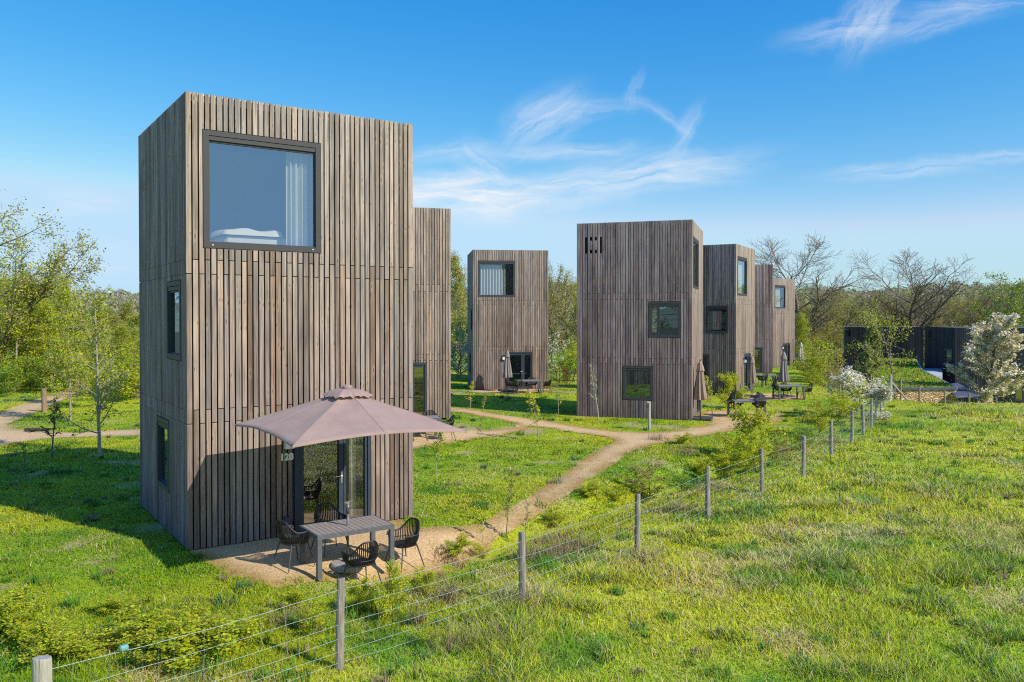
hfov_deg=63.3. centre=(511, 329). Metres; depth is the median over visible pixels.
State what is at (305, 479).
armchair
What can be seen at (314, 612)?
shrub
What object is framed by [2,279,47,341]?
young tree
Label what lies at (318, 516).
armchair
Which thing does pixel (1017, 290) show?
broadleaf tree
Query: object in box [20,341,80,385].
shrub
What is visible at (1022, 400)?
door
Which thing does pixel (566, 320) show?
budding tree
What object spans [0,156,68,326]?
broadleaf tree
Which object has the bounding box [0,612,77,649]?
scrub
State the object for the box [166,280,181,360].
window
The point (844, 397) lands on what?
shrub
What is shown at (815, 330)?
budding tree
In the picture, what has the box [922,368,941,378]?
entrance canopy
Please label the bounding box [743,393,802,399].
patio gravel
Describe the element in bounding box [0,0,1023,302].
sky
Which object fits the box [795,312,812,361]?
young tree
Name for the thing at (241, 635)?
scrub
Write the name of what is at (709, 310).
window
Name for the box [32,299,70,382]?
young tree
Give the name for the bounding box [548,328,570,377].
blossoming shrub
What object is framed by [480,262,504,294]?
curtain
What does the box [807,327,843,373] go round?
budding tree
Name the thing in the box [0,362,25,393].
shrub
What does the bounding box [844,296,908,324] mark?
budding tree
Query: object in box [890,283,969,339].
bare tree
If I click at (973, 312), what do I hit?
budding tree
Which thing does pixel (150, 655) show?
shrub
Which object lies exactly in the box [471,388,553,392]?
terrace gravel
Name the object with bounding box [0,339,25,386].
shrub
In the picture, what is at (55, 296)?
young tree
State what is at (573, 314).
budding tree
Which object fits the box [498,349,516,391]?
closed parasol
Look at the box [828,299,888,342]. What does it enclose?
budding tree
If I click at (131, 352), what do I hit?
shrub
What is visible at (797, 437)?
shrub
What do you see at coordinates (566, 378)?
shrub
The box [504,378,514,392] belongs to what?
armchair
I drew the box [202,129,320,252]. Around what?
window
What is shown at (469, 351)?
window
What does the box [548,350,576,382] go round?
shrub
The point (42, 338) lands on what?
young tree
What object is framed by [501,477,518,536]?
sapling
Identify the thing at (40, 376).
shrub
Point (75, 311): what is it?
young tree
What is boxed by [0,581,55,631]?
scrub
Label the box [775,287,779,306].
curtain
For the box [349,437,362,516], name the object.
curtain
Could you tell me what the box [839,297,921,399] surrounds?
young tree
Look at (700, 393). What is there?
closed parasol
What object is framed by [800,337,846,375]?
shrub
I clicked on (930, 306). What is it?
budding tree
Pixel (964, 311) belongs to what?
budding tree
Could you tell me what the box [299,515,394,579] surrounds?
patio table
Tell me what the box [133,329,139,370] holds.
young tree
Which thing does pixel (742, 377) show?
lamp post
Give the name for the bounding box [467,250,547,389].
tower house
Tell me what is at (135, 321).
young tree
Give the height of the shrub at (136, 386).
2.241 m
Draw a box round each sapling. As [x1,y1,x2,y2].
[40,397,66,458]
[432,432,444,473]
[466,381,474,410]
[474,509,485,541]
[477,417,482,442]
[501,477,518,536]
[519,500,533,545]
[524,390,542,438]
[553,381,563,414]
[588,364,598,419]
[704,375,713,413]
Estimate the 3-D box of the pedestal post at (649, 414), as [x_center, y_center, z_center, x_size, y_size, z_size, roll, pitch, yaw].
[5.384,3.429,32.769,0.175,1.180,0.100,0,1,-11]
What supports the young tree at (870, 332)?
on the ground at (496, 544)
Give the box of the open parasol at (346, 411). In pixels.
[234,384,466,572]
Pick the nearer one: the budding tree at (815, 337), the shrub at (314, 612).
the shrub at (314, 612)
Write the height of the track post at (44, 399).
1.228 m
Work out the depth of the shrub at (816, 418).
31.05 m
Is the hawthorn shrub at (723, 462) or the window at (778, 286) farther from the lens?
the window at (778, 286)
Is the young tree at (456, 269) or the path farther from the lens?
the young tree at (456, 269)
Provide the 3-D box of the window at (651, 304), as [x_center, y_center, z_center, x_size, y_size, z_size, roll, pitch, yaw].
[6.650,-0.434,36.159,1.371,1.551,0.124,0,1,18]
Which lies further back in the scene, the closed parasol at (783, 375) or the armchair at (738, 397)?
the closed parasol at (783, 375)
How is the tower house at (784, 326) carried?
on the ground at (496, 544)
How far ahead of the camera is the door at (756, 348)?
66.37 m
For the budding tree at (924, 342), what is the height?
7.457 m
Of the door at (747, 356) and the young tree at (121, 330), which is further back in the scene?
the young tree at (121, 330)
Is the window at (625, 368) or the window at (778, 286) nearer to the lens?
the window at (625, 368)
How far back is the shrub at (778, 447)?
26.29 m
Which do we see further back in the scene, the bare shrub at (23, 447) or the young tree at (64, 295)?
the young tree at (64, 295)
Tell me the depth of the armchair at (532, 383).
49.87 m
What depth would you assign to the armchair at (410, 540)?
15.66 m
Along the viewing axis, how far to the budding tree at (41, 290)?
52.00 m
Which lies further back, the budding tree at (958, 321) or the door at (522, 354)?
the budding tree at (958, 321)
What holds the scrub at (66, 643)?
on the ground at (496, 544)
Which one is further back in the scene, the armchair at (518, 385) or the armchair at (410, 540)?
the armchair at (518, 385)
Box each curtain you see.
[286,152,312,252]
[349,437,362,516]
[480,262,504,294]
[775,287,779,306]
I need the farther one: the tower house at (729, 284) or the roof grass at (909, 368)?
the roof grass at (909, 368)
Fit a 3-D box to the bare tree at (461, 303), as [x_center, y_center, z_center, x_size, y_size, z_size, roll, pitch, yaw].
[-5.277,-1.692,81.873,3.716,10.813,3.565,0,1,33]
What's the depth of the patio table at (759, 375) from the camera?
54.23 m
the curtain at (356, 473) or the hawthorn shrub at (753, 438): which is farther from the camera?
the hawthorn shrub at (753, 438)
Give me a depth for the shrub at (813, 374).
57.85 m
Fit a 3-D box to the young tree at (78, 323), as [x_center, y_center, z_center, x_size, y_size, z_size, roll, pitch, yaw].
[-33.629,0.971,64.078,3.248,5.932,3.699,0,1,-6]
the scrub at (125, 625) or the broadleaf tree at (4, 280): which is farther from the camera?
the broadleaf tree at (4, 280)
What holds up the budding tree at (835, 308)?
on the ground at (496, 544)
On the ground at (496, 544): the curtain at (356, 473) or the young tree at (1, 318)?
the young tree at (1, 318)
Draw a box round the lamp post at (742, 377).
[741,366,743,395]
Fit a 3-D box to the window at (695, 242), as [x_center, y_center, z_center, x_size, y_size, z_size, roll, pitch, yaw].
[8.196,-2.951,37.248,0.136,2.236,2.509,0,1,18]
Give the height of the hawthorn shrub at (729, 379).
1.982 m
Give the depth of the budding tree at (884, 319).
121.10 m
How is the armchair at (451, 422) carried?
on the path
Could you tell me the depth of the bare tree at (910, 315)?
113.17 m
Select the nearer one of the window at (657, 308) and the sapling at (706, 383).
the sapling at (706, 383)
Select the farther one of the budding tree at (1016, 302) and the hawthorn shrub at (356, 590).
the budding tree at (1016, 302)
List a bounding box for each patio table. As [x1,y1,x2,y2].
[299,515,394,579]
[427,415,441,437]
[515,379,541,393]
[727,399,765,416]
[756,374,776,386]
[772,384,804,399]
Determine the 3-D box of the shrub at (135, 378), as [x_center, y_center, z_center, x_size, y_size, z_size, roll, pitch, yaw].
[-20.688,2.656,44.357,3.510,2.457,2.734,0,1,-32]
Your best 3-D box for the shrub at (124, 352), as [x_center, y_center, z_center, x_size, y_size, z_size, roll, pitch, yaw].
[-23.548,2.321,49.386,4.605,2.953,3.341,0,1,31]
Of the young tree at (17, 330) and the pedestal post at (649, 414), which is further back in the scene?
the young tree at (17, 330)
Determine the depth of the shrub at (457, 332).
68.77 m
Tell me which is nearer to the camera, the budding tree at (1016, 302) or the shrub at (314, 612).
the shrub at (314, 612)
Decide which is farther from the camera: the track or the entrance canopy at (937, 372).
the entrance canopy at (937, 372)
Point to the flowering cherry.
(980, 358)
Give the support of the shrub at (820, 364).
on the ground at (496, 544)
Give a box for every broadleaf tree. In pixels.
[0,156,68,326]
[0,248,16,287]
[965,270,1023,326]
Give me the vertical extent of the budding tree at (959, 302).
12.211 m
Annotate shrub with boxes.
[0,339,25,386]
[0,356,54,389]
[0,357,29,393]
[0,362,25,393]
[1,347,75,390]
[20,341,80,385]
[20,443,28,477]
[41,350,99,389]
[53,354,139,395]
[79,341,139,379]
[87,334,139,362]
[87,360,125,391]
[89,345,139,384]
[101,357,139,401]
[108,360,139,397]
[113,341,139,364]
[119,621,213,667]
[230,600,276,626]
[293,601,334,634]
[345,575,376,609]
[368,555,410,618]
[414,620,448,646]
[451,310,466,374]
[451,327,466,377]
[471,543,493,557]
[542,379,555,389]
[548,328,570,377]
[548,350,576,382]
[556,337,576,380]
[557,362,576,387]
[604,484,630,499]
[613,459,675,497]
[663,468,696,491]
[708,446,754,479]
[712,399,788,467]
[714,371,749,407]
[722,429,775,471]
[765,437,792,457]
[782,424,824,449]
[788,346,839,385]
[789,396,841,434]
[794,356,811,369]
[799,366,823,383]
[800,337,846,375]
[800,346,845,386]
[819,367,841,388]
[825,385,866,420]
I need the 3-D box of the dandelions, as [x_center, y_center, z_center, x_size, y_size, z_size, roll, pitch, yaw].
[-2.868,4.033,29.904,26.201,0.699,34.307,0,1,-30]
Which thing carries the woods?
on the hills
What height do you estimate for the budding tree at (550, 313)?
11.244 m
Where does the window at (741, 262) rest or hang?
in the tower house at (729, 284)
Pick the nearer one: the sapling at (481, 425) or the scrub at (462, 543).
the scrub at (462, 543)
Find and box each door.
[293,436,370,531]
[412,363,426,414]
[506,352,531,388]
[697,364,699,411]
[744,353,750,390]
[755,347,762,371]
[783,343,789,365]
[1014,375,1023,401]
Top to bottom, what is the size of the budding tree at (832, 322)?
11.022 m
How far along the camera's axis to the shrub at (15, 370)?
49.03 m
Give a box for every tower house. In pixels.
[138,91,412,549]
[412,207,450,418]
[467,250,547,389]
[577,219,702,420]
[702,244,754,394]
[709,264,772,373]
[773,278,794,367]
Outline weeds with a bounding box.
[0,391,1023,681]
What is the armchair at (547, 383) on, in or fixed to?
on the ground at (496, 544)
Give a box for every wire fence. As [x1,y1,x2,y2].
[31,374,906,681]
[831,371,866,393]
[899,378,1007,403]
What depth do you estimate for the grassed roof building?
56.06 m
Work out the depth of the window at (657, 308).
41.20 m
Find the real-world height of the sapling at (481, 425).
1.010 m
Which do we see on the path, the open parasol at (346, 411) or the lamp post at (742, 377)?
the open parasol at (346, 411)
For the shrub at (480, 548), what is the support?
on the ground at (496, 544)
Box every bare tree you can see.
[451,261,466,362]
[749,234,888,362]
[841,247,978,341]
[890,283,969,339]
[954,278,1023,326]
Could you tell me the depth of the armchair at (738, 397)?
37.82 m
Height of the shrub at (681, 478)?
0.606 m
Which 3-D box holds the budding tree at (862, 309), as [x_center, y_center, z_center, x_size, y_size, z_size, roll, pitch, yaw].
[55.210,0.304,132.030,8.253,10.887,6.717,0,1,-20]
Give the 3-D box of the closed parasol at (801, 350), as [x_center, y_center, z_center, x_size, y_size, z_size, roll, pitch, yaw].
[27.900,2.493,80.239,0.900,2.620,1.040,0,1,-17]
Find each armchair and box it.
[271,519,315,572]
[304,473,310,514]
[311,502,350,556]
[341,540,381,583]
[385,518,423,571]
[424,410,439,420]
[441,415,455,439]
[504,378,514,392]
[512,379,523,393]
[527,377,536,390]
[542,378,551,392]
[719,392,738,414]
[730,391,743,409]
[752,393,770,412]
[757,374,768,386]
[766,379,778,397]
[780,382,791,396]
[800,383,813,398]
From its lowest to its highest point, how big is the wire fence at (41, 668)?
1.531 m
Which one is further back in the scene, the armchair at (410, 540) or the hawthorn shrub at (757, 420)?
the hawthorn shrub at (757, 420)
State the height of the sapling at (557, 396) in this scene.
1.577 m
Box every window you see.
[156,415,169,492]
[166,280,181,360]
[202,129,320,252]
[469,351,470,373]
[478,261,514,296]
[623,366,652,399]
[649,302,680,336]
[652,307,658,333]
[693,236,698,289]
[703,355,708,379]
[706,306,727,332]
[709,310,722,330]
[737,256,746,295]
[775,285,785,307]
[944,348,951,360]
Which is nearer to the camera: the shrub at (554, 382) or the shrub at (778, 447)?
the shrub at (778, 447)
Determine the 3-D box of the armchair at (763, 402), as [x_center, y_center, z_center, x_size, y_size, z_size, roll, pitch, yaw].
[11.069,3.318,36.989,0.621,0.575,0.876,0,43,-6]
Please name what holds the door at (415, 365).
in the tower house at (431, 308)
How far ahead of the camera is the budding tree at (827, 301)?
139.32 m
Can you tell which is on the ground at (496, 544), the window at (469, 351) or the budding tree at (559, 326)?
the budding tree at (559, 326)
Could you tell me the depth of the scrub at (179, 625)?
10.63 m
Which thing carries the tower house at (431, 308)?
on the ground at (496, 544)
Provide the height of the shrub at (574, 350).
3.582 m
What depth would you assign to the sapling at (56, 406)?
26.15 m
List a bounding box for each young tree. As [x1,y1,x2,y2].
[0,272,13,356]
[0,273,50,388]
[0,290,22,380]
[1,298,48,385]
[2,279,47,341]
[23,300,80,388]
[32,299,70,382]
[33,279,52,318]
[40,268,95,420]
[44,276,129,457]
[44,287,86,327]
[52,287,89,341]
[66,308,89,336]
[72,333,90,352]
[73,296,119,400]
[89,320,112,345]
[104,306,125,340]
[105,323,138,362]
[111,299,135,337]
[116,309,138,356]
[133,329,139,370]
[451,250,466,367]
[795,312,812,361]
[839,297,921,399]
[851,319,886,381]
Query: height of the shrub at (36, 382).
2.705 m
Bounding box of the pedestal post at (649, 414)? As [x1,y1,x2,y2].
[646,401,650,429]
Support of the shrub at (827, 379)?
on the ground at (496, 544)
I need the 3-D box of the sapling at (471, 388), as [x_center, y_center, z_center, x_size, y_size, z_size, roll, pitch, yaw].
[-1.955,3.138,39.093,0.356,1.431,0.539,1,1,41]
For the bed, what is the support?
in the tower house at (230, 338)
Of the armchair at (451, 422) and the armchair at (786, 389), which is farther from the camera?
the armchair at (786, 389)
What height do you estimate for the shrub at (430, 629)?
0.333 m
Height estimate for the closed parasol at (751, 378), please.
2.358 m
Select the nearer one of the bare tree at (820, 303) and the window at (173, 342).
the window at (173, 342)
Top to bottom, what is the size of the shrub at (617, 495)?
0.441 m
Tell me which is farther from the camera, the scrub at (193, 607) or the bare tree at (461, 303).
the bare tree at (461, 303)
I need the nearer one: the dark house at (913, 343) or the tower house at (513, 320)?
the tower house at (513, 320)
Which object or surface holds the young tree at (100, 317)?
on the ground at (496, 544)
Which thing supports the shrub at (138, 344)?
on the ground at (496, 544)
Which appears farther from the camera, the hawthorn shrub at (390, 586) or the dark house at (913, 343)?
the dark house at (913, 343)
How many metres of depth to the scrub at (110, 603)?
12.34 m
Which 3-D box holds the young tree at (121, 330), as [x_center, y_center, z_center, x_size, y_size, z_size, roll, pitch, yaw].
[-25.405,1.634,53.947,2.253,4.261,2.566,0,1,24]
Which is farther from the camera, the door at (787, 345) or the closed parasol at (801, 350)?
the door at (787, 345)
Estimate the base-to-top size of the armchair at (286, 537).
0.876 m
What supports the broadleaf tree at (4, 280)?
on the ground at (496, 544)
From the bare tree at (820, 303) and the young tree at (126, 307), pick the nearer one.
the young tree at (126, 307)
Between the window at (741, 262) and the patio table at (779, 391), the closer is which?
the patio table at (779, 391)
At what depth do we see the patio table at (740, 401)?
37.10 m
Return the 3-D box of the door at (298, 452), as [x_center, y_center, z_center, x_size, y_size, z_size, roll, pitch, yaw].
[-3.744,2.986,17.352,1.668,2.260,0.191,-1,1,-34]
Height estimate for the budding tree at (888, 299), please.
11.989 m
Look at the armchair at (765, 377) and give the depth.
53.44 m
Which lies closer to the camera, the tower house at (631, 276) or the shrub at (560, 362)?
the tower house at (631, 276)
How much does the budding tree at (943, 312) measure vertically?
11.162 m
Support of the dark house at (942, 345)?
on the ground at (496, 544)
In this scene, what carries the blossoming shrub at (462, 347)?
on the ground at (496, 544)
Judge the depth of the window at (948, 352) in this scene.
73.83 m
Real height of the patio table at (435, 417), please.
0.757 m
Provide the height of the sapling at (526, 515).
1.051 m
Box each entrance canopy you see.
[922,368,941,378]
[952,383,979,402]
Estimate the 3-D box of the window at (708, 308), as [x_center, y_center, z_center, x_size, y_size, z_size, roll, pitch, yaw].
[11.829,-0.585,47.856,1.256,1.551,0.124,0,1,29]
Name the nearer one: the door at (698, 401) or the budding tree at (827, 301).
the door at (698, 401)
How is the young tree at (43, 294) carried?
on the ground at (496, 544)
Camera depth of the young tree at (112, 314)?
65.88 m
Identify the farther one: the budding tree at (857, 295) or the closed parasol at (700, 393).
the budding tree at (857, 295)
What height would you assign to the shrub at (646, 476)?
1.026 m
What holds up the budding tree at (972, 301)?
on the ground at (496, 544)
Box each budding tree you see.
[0,227,109,356]
[548,260,576,362]
[548,270,576,360]
[556,279,576,340]
[558,280,576,359]
[795,292,852,350]
[795,293,858,351]
[795,319,842,358]
[795,322,826,349]
[798,285,858,318]
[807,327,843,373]
[820,295,871,366]
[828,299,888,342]
[833,289,888,358]
[836,298,874,334]
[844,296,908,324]
[845,292,923,327]
[852,312,907,325]
[869,290,913,323]
[904,293,952,340]
[913,322,947,359]
[920,298,965,326]
[923,307,967,326]
[941,299,1001,326]
[945,293,995,326]
[947,292,1007,326]
[949,289,1017,326]
[984,290,1023,326]
[996,287,1023,323]
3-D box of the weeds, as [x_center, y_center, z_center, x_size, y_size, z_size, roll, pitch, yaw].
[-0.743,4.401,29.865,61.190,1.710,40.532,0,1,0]
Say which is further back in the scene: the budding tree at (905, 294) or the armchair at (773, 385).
the budding tree at (905, 294)
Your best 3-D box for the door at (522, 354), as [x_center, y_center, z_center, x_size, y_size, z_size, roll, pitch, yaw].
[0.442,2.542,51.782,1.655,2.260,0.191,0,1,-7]
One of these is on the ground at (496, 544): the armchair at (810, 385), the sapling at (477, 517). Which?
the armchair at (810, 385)
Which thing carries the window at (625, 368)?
in the tower house at (631, 276)
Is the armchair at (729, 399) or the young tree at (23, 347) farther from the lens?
the young tree at (23, 347)
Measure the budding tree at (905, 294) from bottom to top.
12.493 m
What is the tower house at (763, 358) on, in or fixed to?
on the ground at (496, 544)
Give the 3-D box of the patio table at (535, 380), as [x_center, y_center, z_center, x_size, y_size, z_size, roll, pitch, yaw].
[0.950,3.357,48.947,1.460,0.757,0.900,0,1,-7]
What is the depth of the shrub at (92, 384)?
46.97 m
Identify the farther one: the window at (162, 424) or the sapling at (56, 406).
the sapling at (56, 406)
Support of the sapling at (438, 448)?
on the ground at (496, 544)
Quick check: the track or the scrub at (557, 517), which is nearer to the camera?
the scrub at (557, 517)
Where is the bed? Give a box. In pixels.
[210,228,285,251]
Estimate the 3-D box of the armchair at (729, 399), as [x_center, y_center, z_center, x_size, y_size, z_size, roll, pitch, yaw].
[9.882,3.306,37.483,0.876,0.575,0.621,-42,5,-5]
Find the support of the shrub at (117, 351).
on the ground at (496, 544)
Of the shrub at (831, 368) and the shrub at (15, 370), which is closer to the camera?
the shrub at (15, 370)
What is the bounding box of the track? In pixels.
[0,386,139,445]
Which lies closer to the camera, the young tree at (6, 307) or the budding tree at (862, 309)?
the young tree at (6, 307)
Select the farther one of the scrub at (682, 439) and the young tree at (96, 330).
the scrub at (682, 439)
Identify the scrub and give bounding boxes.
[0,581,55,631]
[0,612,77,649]
[10,620,113,667]
[76,602,196,652]
[88,590,147,615]
[118,609,265,672]
[147,599,211,621]
[191,613,262,654]
[269,582,323,610]
[402,564,439,594]
[443,533,480,555]
[533,506,567,525]
[579,480,607,496]
[672,432,695,443]
[689,456,711,473]
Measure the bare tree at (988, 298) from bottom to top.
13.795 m
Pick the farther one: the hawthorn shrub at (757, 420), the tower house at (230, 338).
the hawthorn shrub at (757, 420)
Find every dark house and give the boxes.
[843,326,922,379]
[925,327,1023,402]
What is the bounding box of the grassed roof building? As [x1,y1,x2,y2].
[867,359,957,402]
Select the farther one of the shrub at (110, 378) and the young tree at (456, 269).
the young tree at (456, 269)
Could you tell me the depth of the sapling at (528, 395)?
29.96 m
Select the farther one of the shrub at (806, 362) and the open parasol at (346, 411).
the shrub at (806, 362)
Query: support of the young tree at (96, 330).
on the ground at (496, 544)
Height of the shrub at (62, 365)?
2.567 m
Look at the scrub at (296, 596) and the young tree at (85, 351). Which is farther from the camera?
the young tree at (85, 351)
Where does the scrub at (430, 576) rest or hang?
on the ground at (496, 544)
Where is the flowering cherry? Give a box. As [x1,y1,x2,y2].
[943,310,1023,403]
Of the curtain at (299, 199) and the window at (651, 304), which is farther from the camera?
the window at (651, 304)
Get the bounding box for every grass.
[867,357,951,386]
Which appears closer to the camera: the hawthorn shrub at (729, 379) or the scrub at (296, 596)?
the scrub at (296, 596)
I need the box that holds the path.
[189,407,782,587]
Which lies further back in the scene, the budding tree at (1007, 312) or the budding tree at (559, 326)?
the budding tree at (1007, 312)
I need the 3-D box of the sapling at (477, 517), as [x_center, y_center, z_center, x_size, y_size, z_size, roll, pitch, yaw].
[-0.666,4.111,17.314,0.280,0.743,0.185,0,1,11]
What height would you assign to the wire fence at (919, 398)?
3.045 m
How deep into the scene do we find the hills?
432.86 m
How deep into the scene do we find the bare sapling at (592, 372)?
35.94 m
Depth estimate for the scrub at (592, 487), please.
21.11 m
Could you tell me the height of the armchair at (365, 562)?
0.876 m
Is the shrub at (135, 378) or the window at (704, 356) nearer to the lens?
the shrub at (135, 378)
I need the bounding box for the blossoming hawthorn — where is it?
[825,366,897,419]
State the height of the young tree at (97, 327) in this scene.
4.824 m
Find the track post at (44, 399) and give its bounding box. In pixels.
[41,388,46,411]
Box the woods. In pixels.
[42,279,1023,341]
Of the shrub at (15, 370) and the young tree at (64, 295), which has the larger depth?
the shrub at (15, 370)
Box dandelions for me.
[4,440,761,677]
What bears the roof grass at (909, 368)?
on the grassed roof building
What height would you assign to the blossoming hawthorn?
2.419 m
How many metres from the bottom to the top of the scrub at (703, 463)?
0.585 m
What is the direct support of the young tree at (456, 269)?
on the ground at (496, 544)
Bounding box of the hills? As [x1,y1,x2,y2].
[86,295,1022,339]
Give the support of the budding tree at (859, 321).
on the ground at (496, 544)
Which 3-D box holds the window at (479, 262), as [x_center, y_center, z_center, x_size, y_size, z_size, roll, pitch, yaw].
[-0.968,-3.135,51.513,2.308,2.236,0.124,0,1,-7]
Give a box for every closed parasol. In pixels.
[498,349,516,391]
[692,359,712,419]
[744,355,758,396]
[774,351,795,396]
[798,343,803,367]
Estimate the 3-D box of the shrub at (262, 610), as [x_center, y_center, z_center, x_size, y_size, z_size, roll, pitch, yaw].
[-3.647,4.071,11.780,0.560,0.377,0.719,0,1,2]
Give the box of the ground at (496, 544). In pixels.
[0,334,1023,681]

